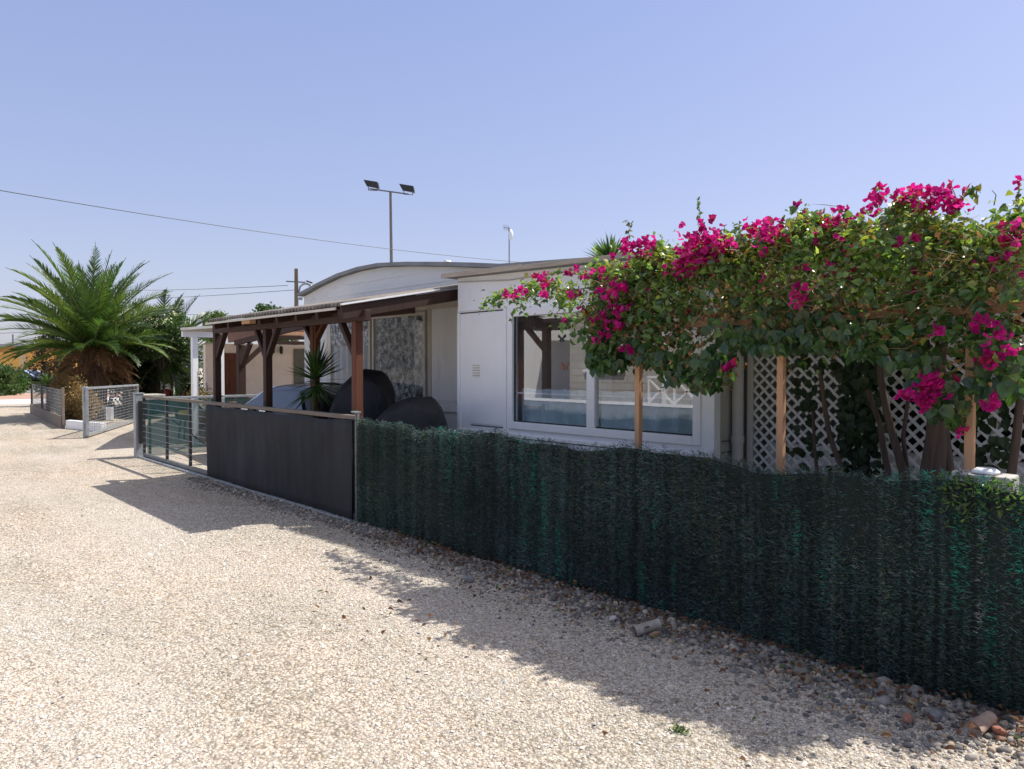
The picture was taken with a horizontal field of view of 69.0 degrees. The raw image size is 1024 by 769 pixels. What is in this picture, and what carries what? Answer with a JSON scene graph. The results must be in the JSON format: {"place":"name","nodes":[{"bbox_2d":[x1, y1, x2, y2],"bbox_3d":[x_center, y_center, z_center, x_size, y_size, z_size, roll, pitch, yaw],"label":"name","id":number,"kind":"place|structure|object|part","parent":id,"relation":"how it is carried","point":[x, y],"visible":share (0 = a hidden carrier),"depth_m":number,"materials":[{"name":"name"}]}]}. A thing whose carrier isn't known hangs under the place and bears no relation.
{"place":"outdoors","nodes":[
{"label":"outdoors","id":0,"kind":"place"},
{"bbox_2d":[0,382,202,404],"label":"road","id":1,"kind":"structure","parent":0,"point":[15,401],"depth_m":34.86,"materials":[{"name":"grey asphalt"}]},
{"bbox_2d":[16,370,40,390],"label":"parked car","id":2,"kind":"object","parent":1,"relation":"on","point":[32,374],"visible":0.09,"depth_m":45.73,"materials":[{"name":"black paint"}]},
{"bbox_2d":[0,344,76,375],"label":"orange building","id":3,"kind":"structure","parent":1,"relation":"on","point":[18,361],"depth_m":57.36,"materials":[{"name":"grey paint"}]},
{"bbox_2d":[198,309,230,342],"bbox_3d":[-15.983,-1.727,40.095,1.926,4.705,2.968,-1,2,-42],"label":"distant tree","id":4,"kind":"object","parent":1,"relation":"on","point":[216,314],"visible":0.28,"depth_m":39.42,"materials":[{"name":"green plant"}]},
{"bbox_2d":[247,303,271,317],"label":"distant tree","id":5,"kind":"object","parent":1,"relation":"on","point":[259,307],"visible":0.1,"depth_m":57.97,"materials":[{"name":"green plant"}]},
{"bbox_2d":[252,301,293,344],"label":"distant tree","id":6,"kind":"object","parent":1,"relation":"on","point":[273,306],"visible":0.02,"depth_m":59.20,"materials":[{"name":"green plant"}]},
{"bbox_2d":[130,393,164,397],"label":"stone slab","id":7,"kind":"structure","parent":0,"point":[156,394],"depth_m":22.90,"materials":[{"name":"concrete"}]},
{"bbox_2d":[181,389,190,395],"bbox_3d":[-7.160,0.640,16.500,0.617,1.122,0.617,0,1,3],"label":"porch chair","id":8,"kind":"object","parent":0,"point":[185,392],"visible":0.03,"depth_m":16.64,"materials":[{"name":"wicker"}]},
{"bbox_2d":[180,326,304,398],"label":"cream house","id":9,"kind":"structure","parent":0,"point":[285,358],"depth_m":18.04,"materials":[{"name":"white paint"}]},
{"bbox_2d":[225,353,236,397],"bbox_3d":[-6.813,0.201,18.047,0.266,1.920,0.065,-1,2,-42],"label":"door","id":10,"kind":"structure","parent":9,"relation":"in","point":[230,358],"depth_m":18.00,"materials":[{"name":"brown wood"}]},
{"bbox_2d":[294,349,304,383],"bbox_3d":[-5.482,-0.443,19.245,0.322,0.950,0.040,-1,2,-42],"label":"window","id":11,"kind":"structure","parent":9,"relation":"in","point":[298,355],"depth_m":19.20,"materials":[{"name":"grey glass"}]},
{"bbox_2d":[0,190,513,261],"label":"overhead cable","id":12,"kind":"object","parent":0,"point":[236,228],"visible":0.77,"depth_m":21.26,"materials":[{"name":"metal"}]},
{"bbox_2d":[0,368,1023,768],"bbox_3d":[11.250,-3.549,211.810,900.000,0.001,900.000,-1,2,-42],"label":"ground","id":13,"kind":"structure","parent":0,"point":[52,470],"depth_m":4.04,"materials":[{"name":"beige gravel"}]},
{"bbox_2d":[0,362,31,393],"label":"green bush","id":14,"kind":"object","parent":13,"relation":"on","point":[23,378],"visible":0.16,"depth_m":44.04,"materials":[{"name":"green plant"}]},
{"bbox_2d":[26,372,55,409],"bbox_3d":[-15.253,0.259,24.466,1.294,1.498,1.286,-1,2,-42],"label":"spiky plant","id":15,"kind":"object","parent":13,"relation":"on","point":[45,379],"visible":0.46,"depth_m":24.41,"materials":[{"name":"green plant"}]},
{"bbox_2d":[30,384,64,428],"bbox_3d":[-14.110,0.521,22.573,1.967,1.060,8.407,-1,2,-24],"label":"wire fence","id":16,"kind":"object","parent":13,"relation":"on","point":[40,411],"visible":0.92,"depth_m":21.51,"materials":[{"name":"grey metal"}]},
{"bbox_2d":[21,333,76,386],"bbox_3d":[-18.454,-0.852,29.951,2.069,3.447,1.469,-1,2,-42],"label":"dark bush","id":17,"kind":"object","parent":13,"relation":"on","point":[42,362],"visible":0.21,"depth_m":29.79,"materials":[{"name":"orange plant"}]},
{"bbox_2d":[0,392,122,399],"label":"red earth verge","id":18,"kind":"structure","parent":13,"relation":"on","point":[23,396],"depth_m":39.39,"materials":[{"name":"brown soil"}]},
{"bbox_2d":[0,363,24,395],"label":"green bush","id":19,"kind":"object","parent":18,"relation":"on","point":[7,373],"visible":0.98,"depth_m":40.88,"materials":[{"name":"green plant"}]},
{"bbox_2d":[43,373,106,420],"bbox_3d":[-12.745,0.366,21.684,0.922,1.470,6.552,-1,2,-42],"label":"dry shrub","id":20,"kind":"object","parent":13,"relation":"on","point":[73,402],"visible":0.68,"depth_m":21.20,"materials":[{"name":"brown plant"}]},
{"bbox_2d":[82,386,88,437],"bbox_3d":[-9.539,0.620,16.656,0.100,1.150,0.110,-1,2,-42],"label":"gate post","id":21,"kind":"object","parent":13,"relation":"on","point":[83,409],"visible":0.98,"depth_m":16.60,"materials":[{"name":"metal"}]},
{"bbox_2d":[85,384,138,435],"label":"gate","id":22,"kind":"structure","parent":21,"relation":"attached to","point":[87,418],"depth_m":18.00,"materials":[{"name":"metal"}]},
{"bbox_2d":[66,420,106,431],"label":"kerb block","id":23,"kind":"structure","parent":13,"relation":"on","point":[75,424],"depth_m":18.74,"materials":[{"name":"white paint"}]},
{"bbox_2d":[0,239,179,418],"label":"palm tree","id":24,"kind":"object","parent":13,"relation":"on","point":[85,318],"visible":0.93,"depth_m":22.20,"materials":[{"name":"green plant"}]},
{"bbox_2d":[97,406,112,420],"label":"garden wall","id":25,"kind":"structure","parent":13,"relation":"on","point":[102,414],"depth_m":22.11,"materials":[{"name":"white paint"}]},
{"bbox_2d":[108,353,146,410],"bbox_3d":[-13.959,-0.518,26.962,3.392,3.194,3.449,-1,2,-42],"label":"dark bush","id":26,"kind":"object","parent":13,"relation":"on","point":[115,391],"visible":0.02,"depth_m":26.84,"materials":[{"name":"green plant"}]},
{"bbox_2d":[132,393,143,457],"bbox_3d":[-6.545,0.715,13.074,0.160,1.135,0.205,-1,2,-42],"label":"gate post","id":27,"kind":"object","parent":13,"relation":"on","point":[138,422],"visible":0.9,"depth_m":13.02,"materials":[{"name":"metal"}]},
{"bbox_2d":[122,397,159,416],"bbox_3d":[-11.396,0.723,23.284,1.080,0.617,1.700,-1,2,-42],"label":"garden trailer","id":28,"kind":"object","parent":13,"relation":"on","point":[127,404],"visible":0.28,"depth_m":23.22,"materials":[{"name":"metal"}]},
{"bbox_2d":[114,350,190,412],"bbox_3d":[-12.551,-0.396,26.056,2.748,2.994,3.058,-1,2,-42],"label":"dark bush","id":29,"kind":"object","parent":13,"relation":"on","point":[149,380],"visible":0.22,"depth_m":25.12,"materials":[{"name":"green plant"}]},
{"bbox_2d":[108,287,213,396],"bbox_3d":[-11.906,-1.117,25.497,3.922,4.194,4.098,-1,2,-42],"label":"tree","id":30,"kind":"object","parent":13,"relation":"on","point":[170,372],"visible":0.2,"depth_m":25.12,"materials":[{"name":"green plant"}]},
{"bbox_2d":[128,308,200,396],"bbox_3d":[-11.609,-0.732,24.531,2.665,3.471,2.869,0,1,-18],"label":"tree","id":31,"kind":"object","parent":13,"relation":"on","point":[184,344],"visible":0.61,"depth_m":23.95,"materials":[{"name":"green plant"}]},
{"bbox_2d":[160,380,170,396],"bbox_3d":[-12.174,0.353,25.709,0.773,1.239,1.980,-1,2,-42],"label":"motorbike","id":32,"kind":"object","parent":13,"relation":"on","point":[168,385],"visible":0.19,"depth_m":25.19,"materials":[{"name":"black metal"}]},
{"bbox_2d":[180,340,202,394],"bbox_3d":[-13.040,-0.691,27.931,2.893,3.484,2.877,0,1,11],"label":"dark bush","id":33,"kind":"object","parent":13,"relation":"on","point":[188,380],"visible":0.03,"depth_m":28.07,"materials":[{"name":"green plant"}]},
{"bbox_2d":[183,381,212,398],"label":"potted plant","id":34,"kind":"object","parent":13,"relation":"on","point":[201,392],"visible":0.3,"depth_m":15.64,"materials":[{"name":"green plant"}]},
{"bbox_2d":[146,394,257,454],"bbox_3d":[-5.236,0.724,14.340,3.440,1.055,0.115,-1,2,-42],"label":"net fence","id":35,"kind":"object","parent":13,"relation":"on","point":[160,413],"visible":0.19,"depth_m":13.52,"materials":[{"name":"metal"}]},
{"bbox_2d":[138,395,354,520],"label":"sliding gate","id":36,"kind":"structure","parent":13,"relation":"on","point":[297,457],"depth_m":8.91,"materials":[{"name":"grey metal"}]},
{"bbox_2d":[234,327,303,397],"bbox_3d":[-4.007,0.068,14.069,1.327,2.380,3.983,-1,2,-42],"label":"timber frame","id":37,"kind":"object","parent":13,"relation":"on","point":[244,358],"visible":0.41,"depth_m":14.92,"materials":[{"name":"brown wood"}]},
{"bbox_2d":[232,383,342,418],"bbox_3d":[-3.465,0.632,12.518,2.000,1.328,4.378,-1,2,-42],"label":"parked car","id":38,"kind":"object","parent":13,"relation":"on","point":[284,396],"visible":0.07,"depth_m":11.38,"materials":[{"name":"silver grey paint"},{"name":"glass"},{"name":"black rubber"}]},
{"bbox_3d":[-3.656,0.256,11.603,0.235,0.324,2.170,-1,2,-42],"label":"side window","id":39,"kind":"part","parent":38,"relation":"part of","materials":[{"name":"glass"}]},
{"bbox_2d":[286,268,312,340],"bbox_3d":[-9.127,-2.078,32.051,1.152,5.798,0.247,0,1,-6],"label":"utility pole","id":40,"kind":"object","parent":13,"relation":"on","point":[296,291],"visible":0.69,"depth_m":31.96,"materials":[{"name":"grey metal"}]},
{"bbox_2d":[145,290,289,298],"bbox_3d":[-21.162,-5.460,45.999,0.022,2.129,36.717,-1,2,-40],"label":"overhead cable","id":41,"kind":"object","parent":40,"relation":"attached to","point":[230,294],"visible":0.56,"depth_m":37.92,"materials":[{"name":"metal"}]},
{"bbox_2d":[180,285,287,289],"bbox_3d":[-21.323,-5.940,45.999,0.022,2.708,36.520,-1,2,-40],"label":"overhead cable","id":42,"kind":"object","parent":40,"relation":"attached to","point":[238,287],"visible":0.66,"depth_m":36.51,"materials":[{"name":"metal"}]},
{"bbox_2d":[286,340,343,418],"bbox_3d":[-2.390,0.402,9.210,0.926,1.953,0.929,-1,2,-42],"label":"yucca","id":43,"kind":"object","parent":13,"relation":"on","point":[317,365],"visible":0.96,"depth_m":9.13,"materials":[{"name":"green plant"}]},
{"bbox_2d":[205,284,457,420],"bbox_3d":[-2.234,-0.005,9.978,2.487,2.724,4.356,-1,2,-42],"label":"carport","id":44,"kind":"object","parent":13,"relation":"on","point":[314,320],"visible":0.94,"depth_m":8.51,"materials":[{"name":"brown wood"}]},
{"bbox_2d":[351,411,360,520],"bbox_3d":[-1.582,0.844,7.574,0.055,1.145,0.115,-1,2,-42],"label":"fence post","id":45,"kind":"object","parent":13,"relation":"on","point":[356,416],"visible":0.57,"depth_m":7.58,"materials":[{"name":"grey metal"}]},
{"bbox_2d":[328,369,395,421],"bbox_3d":[-1.846,0.591,9.219,0.878,1.571,0.719,0,1,-1],"label":"motorbike cover","id":46,"kind":"object","parent":13,"relation":"on","point":[379,399],"visible":0.34,"depth_m":8.87,"materials":[{"name":"black fabric"}]},
{"bbox_2d":[364,180,414,261],"bbox_3d":[-4.907,-3.700,30.052,2.163,9.140,0.512,0,1,12],"label":"floodlight mast","id":47,"kind":"object","parent":13,"relation":"on","point":[404,187],"visible":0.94,"depth_m":29.96,"materials":[{"name":"grey metal"}]},
{"bbox_2d":[374,396,447,433],"bbox_3d":[-1.138,0.766,8.120,0.966,1.274,0.629,0,1,-1],"label":"barbecue cover","id":48,"kind":"object","parent":13,"relation":"on","point":[423,413],"visible":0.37,"depth_m":7.82,"materials":[{"name":"black fabric"}]},
{"bbox_2d":[463,574,474,581],"bbox_3d":[-0.320,1.438,5.522,0.085,0.057,0.066,0,1,6],"label":"stone","id":49,"kind":"object","parent":13,"relation":"on","point":[469,578],"visible":0.94,"depth_m":5.50,"materials":[{"name":"grey stone"}]},
{"bbox_2d":[297,257,692,432],"bbox_3d":[1.083,-0.330,13.232,6.890,3.216,7.438,-1,2,-42],"label":"mobile home","id":50,"kind":"object","parent":13,"relation":"on","point":[413,354],"visible":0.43,"depth_m":10.80,"materials":[{"name":"white metal"}]},
{"bbox_2d":[329,317,371,382],"bbox_3d":[-2.702,-0.327,12.437,0.058,1.550,1.344,-1,2,-42],"label":"window","id":51,"kind":"structure","parent":50,"relation":"in","point":[337,343],"depth_m":12.59,"materials":[{"name":"grey glass"}]},
{"bbox_2d":[372,311,426,401],"bbox_3d":[-1.725,-0.301,11.351,0.058,1.550,1.455,-1,2,-42],"label":"window","id":52,"kind":"structure","parent":50,"relation":"in","point":[399,342],"depth_m":11.24,"materials":[{"name":"grey glass"}]},
{"bbox_2d":[431,307,457,400],"bbox_3d":[-0.750,-0.420,10.286,0.030,1.300,1.192,-1,2,-42],"label":"door panel","id":53,"kind":"structure","parent":50,"relation":"in","point":[444,320],"depth_m":10.49,"materials":[{"name":"white paint"}]},
{"bbox_2d":[504,224,512,262],"bbox_3d":[-0.070,-1.844,11.373,0.068,1.233,0.231,-1,2,-42],"label":"antenna","id":54,"kind":"object","parent":50,"relation":"attached to","point":[510,234],"visible":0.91,"depth_m":11.35,"materials":[{"name":"metal"}]},
{"bbox_2d":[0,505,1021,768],"bbox_3d":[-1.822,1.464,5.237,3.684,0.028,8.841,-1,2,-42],"label":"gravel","id":55,"kind":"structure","parent":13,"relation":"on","point":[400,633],"depth_m":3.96,"materials":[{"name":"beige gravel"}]},
{"bbox_2d":[178,475,1023,768],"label":"stones","id":56,"kind":"object","parent":13,"relation":"on","point":[882,702],"visible":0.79,"depth_m":4.06,"materials":[{"name":"grey gravel"}]},
{"bbox_2d":[609,615,616,620],"bbox_3d":[0.631,1.463,4.662,0.048,0.035,0.049,-1,2,-42],"label":"stone","id":57,"kind":"object","parent":56,"relation":"on","point":[612,617],"visible":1,"depth_m":4.65,"materials":[{"name":"white stone"}]},
{"bbox_2d":[649,631,659,637],"bbox_3d":[0.838,1.465,4.366,0.063,0.042,0.042,0,1,15],"label":"stone","id":58,"kind":"object","parent":56,"relation":"on","point":[655,633],"visible":0.87,"depth_m":4.35,"materials":[{"name":"brown stone"}]},
{"bbox_2d":[315,528,1023,762],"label":"fallen leaves","id":59,"kind":"object","parent":56,"relation":"on","point":[1019,719],"visible":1,"depth_m":4.24,"materials":[{"name":"brown plant"}]},
{"bbox_2d":[800,673,812,683],"bbox_3d":[1.484,1.483,3.753,0.058,0.048,0.054,-1,2,-42],"label":"stone","id":60,"kind":"object","parent":56,"relation":"on","point":[808,678],"visible":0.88,"depth_m":3.74,"materials":[{"name":"beige stone"}]},
{"bbox_2d":[929,708,941,721],"bbox_3d":[1.910,1.493,3.357,0.075,0.052,0.053,-1,2,-42],"label":"stone","id":61,"kind":"object","parent":56,"relation":"on","point":[936,713],"visible":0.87,"depth_m":3.34,"materials":[{"name":"grey stone"}]},
{"bbox_2d":[966,711,997,735],"bbox_3d":[2.057,1.483,3.256,0.143,0.082,0.068,-1,2,-29],"label":"clay pipe","id":62,"kind":"object","parent":56,"relation":"on","point":[985,721],"visible":0.95,"depth_m":3.23,"materials":[{"name":"beige ceramic"}]},
{"bbox_2d":[991,725,1007,735],"bbox_3d":[2.104,1.497,3.218,0.059,0.046,0.060,0,1,5],"label":"stone","id":63,"kind":"object","parent":56,"relation":"on","point":[997,730],"visible":1,"depth_m":3.20,"materials":[{"name":"stone"}]},
{"bbox_2d":[586,233,627,256],"bbox_3d":[1.742,-0.720,13.286,1.311,3.996,1.304,-1,2,-42],"label":"yucca","id":64,"kind":"object","parent":13,"relation":"on","point":[605,249],"visible":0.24,"depth_m":13.09,"materials":[{"name":"green plant"}]},
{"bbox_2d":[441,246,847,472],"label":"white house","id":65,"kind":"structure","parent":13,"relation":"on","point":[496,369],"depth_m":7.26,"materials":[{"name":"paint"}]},
{"bbox_2d":[507,294,701,445],"bbox_3d":[0.791,-0.139,6.963,0.140,1.240,2.360,-1,2,-42],"label":"window","id":66,"kind":"structure","parent":65,"relation":"in","point":[672,418],"depth_m":6.93,"materials":[{"name":"white metal"}]},
{"bbox_2d":[631,618,661,636],"bbox_3d":[0.803,1.450,4.443,0.180,0.088,0.064,-1,1,-21],"label":"pipe stub","id":67,"kind":"object","parent":13,"relation":"on","point":[653,625],"visible":0.97,"depth_m":4.42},
{"bbox_2d":[661,722,688,735],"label":"weed","id":68,"kind":"object","parent":13,"relation":"on","point":[676,727],"visible":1,"depth_m":3.25,"materials":[{"name":"green plant"}]},
{"bbox_2d":[354,417,1023,719],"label":"artificial hedge","id":69,"kind":"object","parent":13,"relation":"on","point":[897,580],"visible":0.96,"depth_m":4.30,"materials":[{"name":"green plastic"}]},
{"bbox_2d":[936,470,1023,558],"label":"creeping plant","id":70,"kind":"object","parent":69,"relation":"on","point":[989,485],"visible":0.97,"depth_m":3.41,"materials":[{"name":"green plant"}]},
{"bbox_2d":[473,175,1023,480],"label":"bougainvillea","id":71,"kind":"object","parent":13,"relation":"on","point":[974,253],"visible":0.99,"depth_m":4.37,"materials":[{"name":"green plant"}]},
{"bbox_2d":[624,294,1023,474],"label":"pine pergola","id":72,"kind":"object","parent":13,"relation":"on","point":[969,448],"visible":0.18,"depth_m":4.60,"materials":[{"name":"brown wood"}]},
{"bbox_2d":[747,229,1023,490],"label":"lattice porch","id":73,"kind":"object","parent":13,"relation":"on","point":[915,432],"visible":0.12,"depth_m":5.78,"materials":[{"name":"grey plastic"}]},
{"bbox_2d":[901,712,913,723],"bbox_3d":[1.770,1.491,3.329,0.071,0.049,0.049,-1,2,-42],"label":"stone","id":74,"kind":"object","parent":13,"relation":"on","point":[907,718],"visible":1,"depth_m":3.31,"materials":[{"name":"stone"}]},
{"bbox_2d":[945,467,1018,494],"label":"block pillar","id":75,"kind":"structure","parent":13,"relation":"on","point":[981,471],"depth_m":3.60,"materials":[{"name":"concrete"}]},
{"bbox_2d":[0,0,1023,367],"label":"sky","id":76,"kind":"structure","parent":0,"point":[560,124],"materials":[{"name":"blue"}]}
]}

